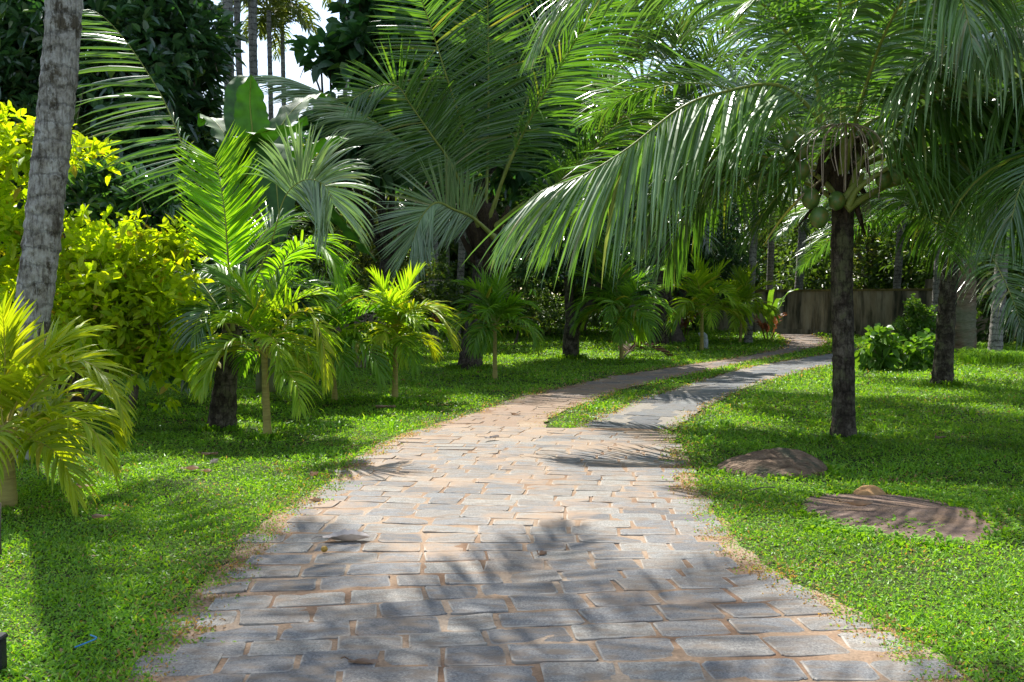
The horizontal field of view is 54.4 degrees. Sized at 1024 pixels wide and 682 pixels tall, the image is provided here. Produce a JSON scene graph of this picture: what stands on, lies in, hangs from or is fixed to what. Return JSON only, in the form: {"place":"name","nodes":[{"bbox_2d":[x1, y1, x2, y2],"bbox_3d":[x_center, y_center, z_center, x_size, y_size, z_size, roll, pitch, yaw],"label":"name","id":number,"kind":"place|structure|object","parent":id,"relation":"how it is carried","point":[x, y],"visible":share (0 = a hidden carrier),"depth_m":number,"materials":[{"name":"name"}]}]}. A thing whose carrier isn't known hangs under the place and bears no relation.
{"place":"outdoors","nodes":[
{"label":"outdoors","id":0,"kind":"place"},
{"bbox_2d":[298,280,443,369],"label":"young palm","id":1,"kind":"object","parent":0,"point":[356,322],"visible":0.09,"depth_m":21.99,"materials":[{"name":"plant"}]},
{"bbox_2d":[2,0,921,294],"label":"sky","id":2,"kind":"structure","parent":0,"point":[293,71],"materials":[{"name":"white"}]},
{"bbox_2d":[0,299,1023,681],"bbox_3d":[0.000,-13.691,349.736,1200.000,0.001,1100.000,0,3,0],"label":"ground","id":3,"kind":"structure","parent":0,"point":[552,419],"depth_m":8.09,"materials":[{"name":"green plant"}]},
{"bbox_2d":[0,503,1,556],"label":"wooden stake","id":4,"kind":"object","parent":3,"relation":"on","point":[0,532],"visible":0.78,"depth_m":6.12,"materials":[{"name":"brown wood"}]},
{"bbox_2d":[0,632,7,672],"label":"ground light","id":5,"kind":"object","parent":3,"relation":"on","point":[3,649],"visible":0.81,"depth_m":4.23,"materials":[{"name":"black plastic"}]},
{"bbox_2d":[13,0,83,464],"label":"coconut palm","id":6,"kind":"object","parent":3,"relation":"on","point":[40,243],"visible":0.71,"depth_m":9.44,"materials":[{"name":"grey plant"}]},
{"bbox_2d":[0,288,137,517],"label":"young palm","id":7,"kind":"object","parent":3,"relation":"on","point":[22,384],"visible":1,"depth_m":7.47,"materials":[{"name":"green plant"}]},
{"bbox_2d":[75,634,96,647],"bbox_3d":[-1.915,1.357,4.507,0.064,0.021,0.139,0,3,6],"label":"twine","id":8,"kind":"object","parent":3,"relation":"on","point":[88,641],"visible":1,"depth_m":4.48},
{"bbox_2d":[88,514,109,518],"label":"dry leaf","id":9,"kind":"object","parent":3,"relation":"on","point":[94,516],"visible":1,"depth_m":7.02,"materials":[{"name":"brown plant"}]},
{"bbox_2d":[0,88,221,424],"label":"lime shrub","id":10,"kind":"object","parent":3,"relation":"on","point":[132,289],"visible":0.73,"depth_m":11.78,"materials":[{"name":"green plant"}]},
{"bbox_2d":[0,0,248,292],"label":"broadleaf tree","id":11,"kind":"object","parent":3,"relation":"on","point":[182,50],"visible":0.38,"depth_m":20.21,"materials":[{"name":"green plant"}]},
{"bbox_2d":[6,157,246,407],"bbox_3d":[-5.753,-0.844,14.814,3.881,3.723,2.353,1,3,15],"label":"broadleaf shrub","id":12,"kind":"object","parent":3,"relation":"on","point":[91,188],"visible":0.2,"depth_m":13.92,"materials":[{"name":"green plant"}]},
{"bbox_2d":[176,465,198,469],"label":"dry leaf","id":13,"kind":"object","parent":3,"relation":"on","point":[192,467],"visible":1,"depth_m":9.01,"materials":[{"name":"brown plant"}]},
{"bbox_2d":[198,452,217,454],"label":"dry leaf","id":14,"kind":"object","parent":3,"relation":"on","point":[208,453],"visible":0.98,"depth_m":9.84,"materials":[{"name":"brown plant"}]},
{"bbox_2d":[210,458,217,463],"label":"dry leaf","id":15,"kind":"object","parent":3,"relation":"on","point":[215,461],"visible":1,"depth_m":9.34,"materials":[{"name":"grey plant"}]},
{"bbox_2d":[75,9,386,430],"bbox_3d":[-3.646,-1.500,11.846,3.668,5.274,3.558,-1,3,-19],"label":"coconut palm","id":16,"kind":"object","parent":3,"relation":"on","point":[315,201],"visible":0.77,"depth_m":11.80,"materials":[{"name":"green plant"}]},
{"bbox_2d":[233,0,252,352],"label":"coconut palm","id":17,"kind":"object","parent":3,"relation":"on","point":[237,10],"visible":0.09,"depth_m":28.58,"materials":[{"name":"grey plant"}]},
{"bbox_2d":[248,0,258,221],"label":"coconut palm","id":18,"kind":"object","parent":3,"relation":"on","point":[252,35],"visible":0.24,"depth_m":29.05,"materials":[{"name":"grey plant"}]},
{"bbox_2d":[200,219,323,372],"bbox_3d":[-5.786,-0.973,20.761,3.732,3.422,2.772,-2,3,-38],"label":"understory shrub","id":19,"kind":"object","parent":3,"relation":"on","point":[304,302],"visible":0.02,"depth_m":20.82,"materials":[{"name":"green plant"}]},
{"bbox_2d":[215,0,317,267],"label":"areca palm","id":20,"kind":"object","parent":3,"relation":"on","point":[268,8],"visible":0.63,"depth_m":30.65,"materials":[{"name":"green plant"}]},
{"bbox_2d":[183,258,349,437],"bbox_3d":[-2.848,0.090,11.203,1.993,2.102,1.956,0,3,0],"label":"young palm","id":21,"kind":"object","parent":3,"relation":"on","point":[259,312],"visible":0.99,"depth_m":11.07,"materials":[{"name":"green plant"}]},
{"bbox_2d":[241,0,321,329],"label":"areca palm","id":22,"kind":"object","parent":3,"relation":"on","point":[282,47],"visible":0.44,"depth_m":32.56,"materials":[{"name":"green plant"}]},
{"bbox_2d":[222,0,344,228],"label":"coconut palm","id":23,"kind":"object","parent":3,"relation":"on","point":[228,5],"visible":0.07,"depth_m":27.56,"materials":[{"name":"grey plant"}]},
{"bbox_2d":[197,74,376,393],"bbox_3d":[-3.599,-1.918,16.580,2.997,5.651,3.673,-1,3,-19],"label":"banana plant","id":24,"kind":"object","parent":3,"relation":"on","point":[244,107],"visible":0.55,"depth_m":16.19,"materials":[{"name":"green plant"}]},
{"bbox_2d":[214,137,373,328],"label":"background tree","id":25,"kind":"object","parent":3,"relation":"on","point":[297,204],"visible":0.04,"depth_m":40.85,"materials":[{"name":"green plant"}]},
{"bbox_2d":[275,228,383,360],"bbox_3d":[-4.443,-1.054,24.042,3.401,3.285,2.124,0,3,0],"label":"understory shrub","id":26,"kind":"object","parent":3,"relation":"on","point":[321,273],"visible":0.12,"depth_m":23.87,"materials":[{"name":"green plant"}]},
{"bbox_2d":[248,257,416,402],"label":"young palm","id":27,"kind":"object","parent":3,"relation":"on","point":[361,334],"visible":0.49,"depth_m":14.57,"materials":[{"name":"green plant"}]},
{"bbox_2d":[269,157,398,300],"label":"background tree","id":28,"kind":"object","parent":3,"relation":"on","point":[308,228],"visible":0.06,"depth_m":39.11,"materials":[{"name":"green plant"}]},
{"bbox_2d":[319,0,348,320],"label":"areca palm","id":29,"kind":"object","parent":3,"relation":"on","point":[327,2],"visible":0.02,"depth_m":34.78,"materials":[{"name":"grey plant"}]},
{"bbox_2d":[312,193,438,325],"bbox_3d":[-3.733,-1.769,27.229,3.451,4.436,2.846,0,3,0],"label":"understory shrub","id":30,"kind":"object","parent":3,"relation":"on","point":[363,262],"visible":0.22,"depth_m":26.92,"materials":[{"name":"green plant"}]},
{"bbox_2d":[371,405,395,407],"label":"dry leaf","id":31,"kind":"object","parent":3,"relation":"on","point":[384,406],"visible":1,"depth_m":13.96,"materials":[{"name":"brown plant"}]},
{"bbox_2d":[326,260,462,397],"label":"young palm","id":32,"kind":"object","parent":3,"relation":"on","point":[404,336],"visible":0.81,"depth_m":14.93,"materials":[{"name":"green plant"}]},
{"bbox_2d":[288,84,500,329],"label":"background tree","id":33,"kind":"object","parent":3,"relation":"on","point":[305,136],"visible":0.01,"depth_m":45.98,"materials":[{"name":"green plant"}]},
{"bbox_2d":[296,81,524,332],"bbox_3d":[-3.955,-5.665,39.755,9.436,11.238,8.898,0,3,0],"label":"coconut palm","id":34,"kind":"object","parent":3,"relation":"on","point":[406,200],"visible":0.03,"depth_m":38.90,"materials":[{"name":"green plant"}]},
{"bbox_2d":[385,160,459,341],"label":"background tree","id":35,"kind":"object","parent":3,"relation":"on","point":[398,198],"visible":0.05,"depth_m":34.21,"materials":[{"name":"green plant"}]},
{"bbox_2d":[390,248,470,350],"bbox_3d":[-2.403,-1.364,30.007,3.340,3.392,2.457,-2,3,-33],"label":"understory shrub","id":36,"kind":"object","parent":3,"relation":"on","point":[446,288],"visible":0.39,"depth_m":29.65,"materials":[{"name":"green plant"}]},
{"bbox_2d":[425,161,452,341],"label":"background tree","id":37,"kind":"object","parent":3,"relation":"on","point":[430,191],"visible":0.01,"depth_m":33.64,"materials":[{"name":"grey plant"}]},
{"bbox_2d":[432,154,450,345],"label":"background tree","id":38,"kind":"object","parent":3,"relation":"on","point":[435,332],"visible":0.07,"depth_m":32.87,"materials":[{"name":"grey plant"}]},
{"bbox_2d":[283,0,620,360],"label":"palm tree","id":39,"kind":"object","parent":3,"relation":"on","point":[348,37],"visible":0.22,"depth_m":24.20,"materials":[{"name":"green plant"}]},
{"bbox_2d":[444,157,478,338],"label":"background tree","id":40,"kind":"object","parent":3,"relation":"on","point":[448,256],"visible":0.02,"depth_m":36.05,"materials":[{"name":"grey plant"}]},
{"bbox_2d":[453,149,496,339],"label":"background tree","id":41,"kind":"object","parent":3,"relation":"on","point":[461,260],"visible":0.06,"depth_m":35.21,"materials":[{"name":"grey plant"}]},
{"bbox_2d":[394,166,561,332],"bbox_3d":[-1.469,-5.141,41.126,8.033,10.119,9.208,-1,3,-18],"label":"background tree","id":42,"kind":"object","parent":3,"relation":"on","point":[453,248],"visible":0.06,"depth_m":39.03,"materials":[{"name":"green plant"}]},
{"bbox_2d":[397,173,563,328],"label":"background tree","id":43,"kind":"object","parent":3,"relation":"on","point":[498,209],"depth_m":47.61,"materials":[{"name":"green plant"}]},
{"bbox_2d":[253,0,720,369],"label":"coconut palm","id":44,"kind":"object","parent":3,"relation":"on","point":[481,221],"visible":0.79,"depth_m":20.80,"materials":[{"name":"green plant"}]},
{"bbox_2d":[437,263,544,379],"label":"young palm","id":45,"kind":"object","parent":3,"relation":"on","point":[494,305],"visible":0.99,"depth_m":18.97,"materials":[{"name":"green plant"}]},
{"bbox_2d":[0,81,1023,372],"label":"thicket","id":46,"kind":"object","parent":3,"relation":"on","point":[786,261],"visible":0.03,"depth_m":50.74,"materials":[{"name":"plant"}]},
{"bbox_2d":[15,336,1023,553],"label":"long grass","id":47,"kind":"structure","parent":3,"relation":"on","point":[981,354],"depth_m":11.12,"materials":[{"name":"green plant"}]},
{"bbox_2d":[465,237,582,344],"bbox_3d":[0.395,-1.728,32.876,3.972,3.877,2.319,0,3,0],"label":"understory shrub","id":48,"kind":"object","parent":3,"relation":"on","point":[549,307],"visible":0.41,"depth_m":32.79,"materials":[{"name":"green plant"}]},
{"bbox_2d":[468,75,669,330],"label":"background tree","id":49,"kind":"object","parent":3,"relation":"on","point":[498,204],"visible":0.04,"depth_m":44.14,"materials":[{"name":"green plant"}]},
{"bbox_2d":[521,28,636,285],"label":"coconut palm","id":50,"kind":"object","parent":3,"relation":"on","point":[585,111],"visible":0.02,"depth_m":41.91,"materials":[{"name":"green plant"}]},
{"bbox_2d":[552,278,606,335],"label":"young palm","id":51,"kind":"object","parent":3,"relation":"on","point":[596,313],"visible":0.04,"depth_m":41.66,"materials":[{"name":"green plant"}]},
{"bbox_2d":[506,203,655,357],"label":"forked tree","id":52,"kind":"object","parent":3,"relation":"on","point":[570,344],"visible":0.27,"depth_m":25.68,"materials":[{"name":"green plant"}]},
{"bbox_2d":[563,245,676,358],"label":"young palm","id":53,"kind":"object","parent":3,"relation":"on","point":[625,291],"visible":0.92,"depth_m":24.23,"materials":[{"name":"green plant"}]},
{"bbox_2d":[518,186,765,343],"bbox_3d":[4.628,-3.267,36.694,9.252,6.883,4.968,1,3,14],"label":"mango tree","id":54,"kind":"object","parent":3,"relation":"on","point":[728,254],"visible":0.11,"depth_m":35.59,"materials":[{"name":"green plant"}]},
{"bbox_2d":[617,336,671,362],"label":"fallen frond","id":55,"kind":"object","parent":3,"relation":"on","point":[663,350],"visible":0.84,"depth_m":26.35,"materials":[{"name":"brown plant"}]},
{"bbox_2d":[546,0,790,340],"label":"coconut palm","id":56,"kind":"object","parent":3,"relation":"on","point":[649,45],"visible":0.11,"depth_m":34.96,"materials":[{"name":"green plant"}]},
{"bbox_2d":[525,6,812,344],"bbox_3d":[5.439,-5.092,33.137,9.717,10.713,8.579,-1,3,-24],"label":"coconut palm","id":57,"kind":"object","parent":3,"relation":"on","point":[710,51],"visible":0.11,"depth_m":31.54,"materials":[{"name":"green plant"}]},
{"bbox_2d":[639,189,751,325],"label":"background tree","id":58,"kind":"object","parent":3,"relation":"on","point":[736,219],"visible":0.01,"depth_m":47.37,"materials":[{"name":"green plant"}]},
{"bbox_2d":[651,253,754,349],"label":"young palm","id":59,"kind":"object","parent":3,"relation":"on","point":[704,292],"visible":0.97,"depth_m":29.03,"materials":[{"name":"green plant"}]},
{"bbox_2d":[698,332,708,348],"bbox_3d":[5.819,0.010,30.259,0.322,0.594,0.180,0,3,0],"label":"standpipe","id":60,"kind":"object","parent":3,"relation":"on","point":[706,340],"visible":0.63,"depth_m":30.20,"materials":[{"name":"grey plastic"}]},
{"bbox_2d":[462,0,1023,437],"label":"coconut palm","id":61,"kind":"object","parent":3,"relation":"on","point":[675,156],"visible":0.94,"depth_m":10.80,"materials":[{"name":"green plant"}]},
{"bbox_2d":[704,264,782,341],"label":"young palm","id":62,"kind":"object","parent":3,"relation":"on","point":[741,282],"visible":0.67,"depth_m":33.44,"materials":[{"name":"green plant"}]},
{"bbox_2d":[749,486,774,490],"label":"twig","id":63,"kind":"object","parent":3,"relation":"on","point":[761,487],"visible":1,"depth_m":8.08,"materials":[{"name":"brown wood"}]},
{"bbox_2d":[719,189,808,289],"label":"background tree","id":64,"kind":"object","parent":3,"relation":"on","point":[776,246],"visible":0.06,"depth_m":60.54,"materials":[{"name":"green plant"}]},
{"bbox_2d":[657,1,875,289],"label":"coconut palm","id":65,"kind":"object","parent":3,"relation":"on","point":[770,263],"visible":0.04,"depth_m":49.79,"materials":[{"name":"green plant"}]},
{"bbox_2d":[754,312,786,339],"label":"croton shrub","id":66,"kind":"object","parent":3,"relation":"on","point":[764,325],"visible":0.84,"depth_m":36.81,"materials":[{"name":"red plant"}]},
{"bbox_2d":[717,447,827,478],"bbox_3d":[2.422,1.108,9.199,1.334,0.247,0.874,0,3,0],"label":"boulder","id":67,"kind":"object","parent":3,"relation":"on","point":[783,461],"visible":0.59,"depth_m":8.98,"materials":[{"name":"brown stone"}]},
{"bbox_2d":[668,34,882,343],"bbox_3d":[8.567,-5.027,34.574,8.276,10.399,8.424,0,3,0],"label":"coconut palm","id":68,"kind":"object","parent":3,"relation":"on","point":[748,337],"visible":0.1,"depth_m":34.04,"materials":[{"name":"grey plant"}]},
{"bbox_2d":[755,289,797,335],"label":"paddle leaf plant","id":69,"kind":"object","parent":3,"relation":"on","point":[777,304],"visible":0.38,"depth_m":39.72,"materials":[{"name":"green plant"}]},
{"bbox_2d":[741,196,829,289],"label":"background tree","id":70,"kind":"object","parent":3,"relation":"on","point":[785,273],"visible":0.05,"depth_m":61.07,"materials":[{"name":"green plant"}]},
{"bbox_2d":[719,94,880,291],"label":"coconut palm","id":71,"kind":"object","parent":3,"relation":"on","point":[799,283],"visible":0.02,"depth_m":46.20,"materials":[{"name":"grey plant"}]},
{"bbox_2d":[763,186,878,284],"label":"background tree","id":72,"kind":"object","parent":3,"relation":"on","point":[828,242],"visible":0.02,"depth_m":64.40,"materials":[{"name":"green plant"}]},
{"bbox_2d":[743,91,911,245],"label":"coconut palm","id":73,"kind":"object","parent":3,"relation":"on","point":[768,231],"visible":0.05,"depth_m":42.19,"materials":[{"name":"green plant"}]},
{"bbox_2d":[804,521,891,530],"bbox_3d":[2.440,1.302,6.898,0.874,0.056,0.322,1,3,26],"label":"flat rock","id":74,"kind":"object","parent":3,"relation":"on","point":[868,525],"visible":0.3,"depth_m":6.89,"materials":[{"name":"brown stone"}]},
{"bbox_2d":[789,189,918,288],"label":"background tree","id":75,"kind":"object","parent":3,"relation":"on","point":[871,253],"visible":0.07,"depth_m":54.95,"materials":[{"name":"green plant"}]},
{"bbox_2d":[808,42,905,288],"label":"coconut palm","id":76,"kind":"object","parent":3,"relation":"on","point":[897,277],"visible":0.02,"depth_m":40.04,"materials":[{"name":"grey plant"}]},
{"bbox_2d":[806,1,922,129],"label":"coconut palm","id":77,"kind":"object","parent":3,"relation":"on","point":[876,42],"visible":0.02,"depth_m":35.21,"materials":[{"name":"green plant"}]},
{"bbox_2d":[707,278,1023,340],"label":"boundary wall","id":78,"kind":"structure","parent":3,"relation":"on","point":[807,311],"depth_m":41.99,"materials":[{"name":"concrete"}]},
{"bbox_2d":[724,0,1023,287],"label":"coconut palm","id":79,"kind":"object","parent":3,"relation":"on","point":[991,197],"visible":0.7,"depth_m":9.20,"materials":[{"name":"green plant"}]},
{"bbox_2d":[809,3,942,333],"bbox_3d":[14.801,-6.358,34.454,9.246,13.074,8.714,1,3,19],"label":"coconut palm","id":80,"kind":"object","parent":3,"relation":"on","point":[935,286],"visible":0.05,"depth_m":34.39,"materials":[{"name":"grey plant"}]},
{"bbox_2d":[854,323,906,371],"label":"lawn shrub","id":81,"kind":"object","parent":3,"relation":"on","point":[874,353],"visible":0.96,"depth_m":21.54,"materials":[{"name":"green plant"}]},
{"bbox_2d":[767,9,1023,385],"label":"coconut palm","id":82,"kind":"object","parent":3,"relation":"on","point":[943,363],"visible":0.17,"depth_m":17.83,"materials":[{"name":"green plant"}]},
{"bbox_2d":[785,493,1006,546],"bbox_3d":[2.800,1.279,7.325,1.610,0.065,2.208,0,3,7],"label":"flat rock","id":83,"kind":"object","parent":3,"relation":"on","point":[928,512],"visible":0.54,"depth_m":7.24,"materials":[{"name":"stone"}]},
{"bbox_2d":[832,498,872,505],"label":"dry leaf","id":84,"kind":"object","parent":83,"relation":"on","point":[861,503],"visible":1,"depth_m":7.37,"materials":[{"name":"brown plant"}]},
{"bbox_2d":[852,485,886,495],"bbox_3d":[2.896,1.222,8.084,0.345,0.111,0.207,0,3,0],"label":"rock","id":85,"kind":"object","parent":83,"relation":"on","point":[872,490],"visible":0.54,"depth_m":8.04,"materials":[{"name":"beige stone"}]},
{"bbox_2d":[860,199,934,288],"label":"background tree","id":86,"kind":"object","parent":3,"relation":"on","point":[917,274],"visible":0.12,"depth_m":50.53,"materials":[{"name":"green plant"}]},
{"bbox_2d":[804,1,1023,352],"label":"coconut palm","id":87,"kind":"object","parent":3,"relation":"on","point":[965,325],"visible":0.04,"depth_m":27.74,"materials":[{"name":"grey plant"}]},
{"bbox_2d":[892,293,936,348],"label":"lawn shrub","id":88,"kind":"object","parent":3,"relation":"on","point":[914,320],"visible":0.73,"depth_m":27.78,"materials":[{"name":"green plant"}]},
{"bbox_2d":[886,328,955,371],"bbox_3d":[8.895,0.393,21.733,1.528,1.363,1.005,0,3,0],"label":"lawn shrub","id":89,"kind":"object","parent":3,"relation":"on","point":[917,360],"visible":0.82,"depth_m":21.64,"materials":[{"name":"green plant"}]},
{"bbox_2d":[865,154,994,271],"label":"background tree","id":90,"kind":"object","parent":3,"relation":"on","point":[908,244],"visible":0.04,"depth_m":45.27,"materials":[{"name":"green plant"}]},
{"bbox_2d":[852,0,1023,351],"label":"coconut palm","id":91,"kind":"object","parent":3,"relation":"on","point":[994,343],"visible":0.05,"depth_m":25.91,"materials":[{"name":"grey plant"}]},
{"bbox_2d":[976,295,990,310],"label":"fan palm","id":92,"kind":"object","parent":3,"relation":"on","point":[986,296],"visible":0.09,"depth_m":34.19,"materials":[{"name":"green plant"}]},
{"bbox_2d":[976,239,1016,287],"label":"background tree","id":93,"kind":"object","parent":3,"relation":"on","point":[979,275],"visible":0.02,"depth_m":37.04,"materials":[{"name":"green plant"}]},
{"bbox_2d":[128,333,973,681],"bbox_3d":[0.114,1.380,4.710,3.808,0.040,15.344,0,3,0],"label":"path paving","id":94,"kind":"structure","parent":0,"point":[627,612],"depth_m":5.40,"materials":[{"name":"grey stone"}]},
{"bbox_2d":[306,497,323,501],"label":"dry leaf","id":95,"kind":"object","parent":94,"relation":"on","point":[314,499],"visible":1,"depth_m":7.69,"materials":[{"name":"beige plant"}]},
{"bbox_2d":[321,546,327,551],"bbox_3d":[-1.160,1.286,6.154,0.043,0.042,0.044,0,3,0],"label":"fallen fruit","id":96,"kind":"object","parent":94,"relation":"on","point":[324,548],"visible":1,"depth_m":6.14,"materials":[{"name":"food"}]},
{"bbox_2d":[312,529,368,540],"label":"dry leaf","id":97,"kind":"object","parent":94,"relation":"on","point":[349,535],"visible":1,"depth_m":6.44,"materials":[{"name":"grey plant"}]},
{"bbox_2d":[341,656,378,663],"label":"dry leaf","id":98,"kind":"object","parent":94,"relation":"on","point":[364,661],"visible":1,"depth_m":4.29,"materials":[{"name":"brown plant"}]},
{"bbox_2d":[537,550,546,554],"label":"dry leaf","id":99,"kind":"object","parent":94,"relation":"on","point":[542,552],"visible":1,"depth_m":6.09,"materials":[{"name":"brown plant"}]},
{"bbox_2d":[433,333,827,426],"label":"track paving","id":100,"kind":"structure","parent":0,"point":[534,402],"depth_m":16.50,"materials":[{"name":"beige stone"}]},
{"bbox_2d":[680,313,699,336],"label":"croton shrub","id":101,"kind":"object","parent":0,"point":[685,323],"visible":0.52,"depth_m":40.22,"materials":[{"name":"red plant"}]},
{"bbox_2d":[576,345,889,428],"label":"track paving","id":102,"kind":"structure","parent":0,"point":[646,418],"depth_m":15.72,"materials":[{"name":"grey stone"}]}
]}

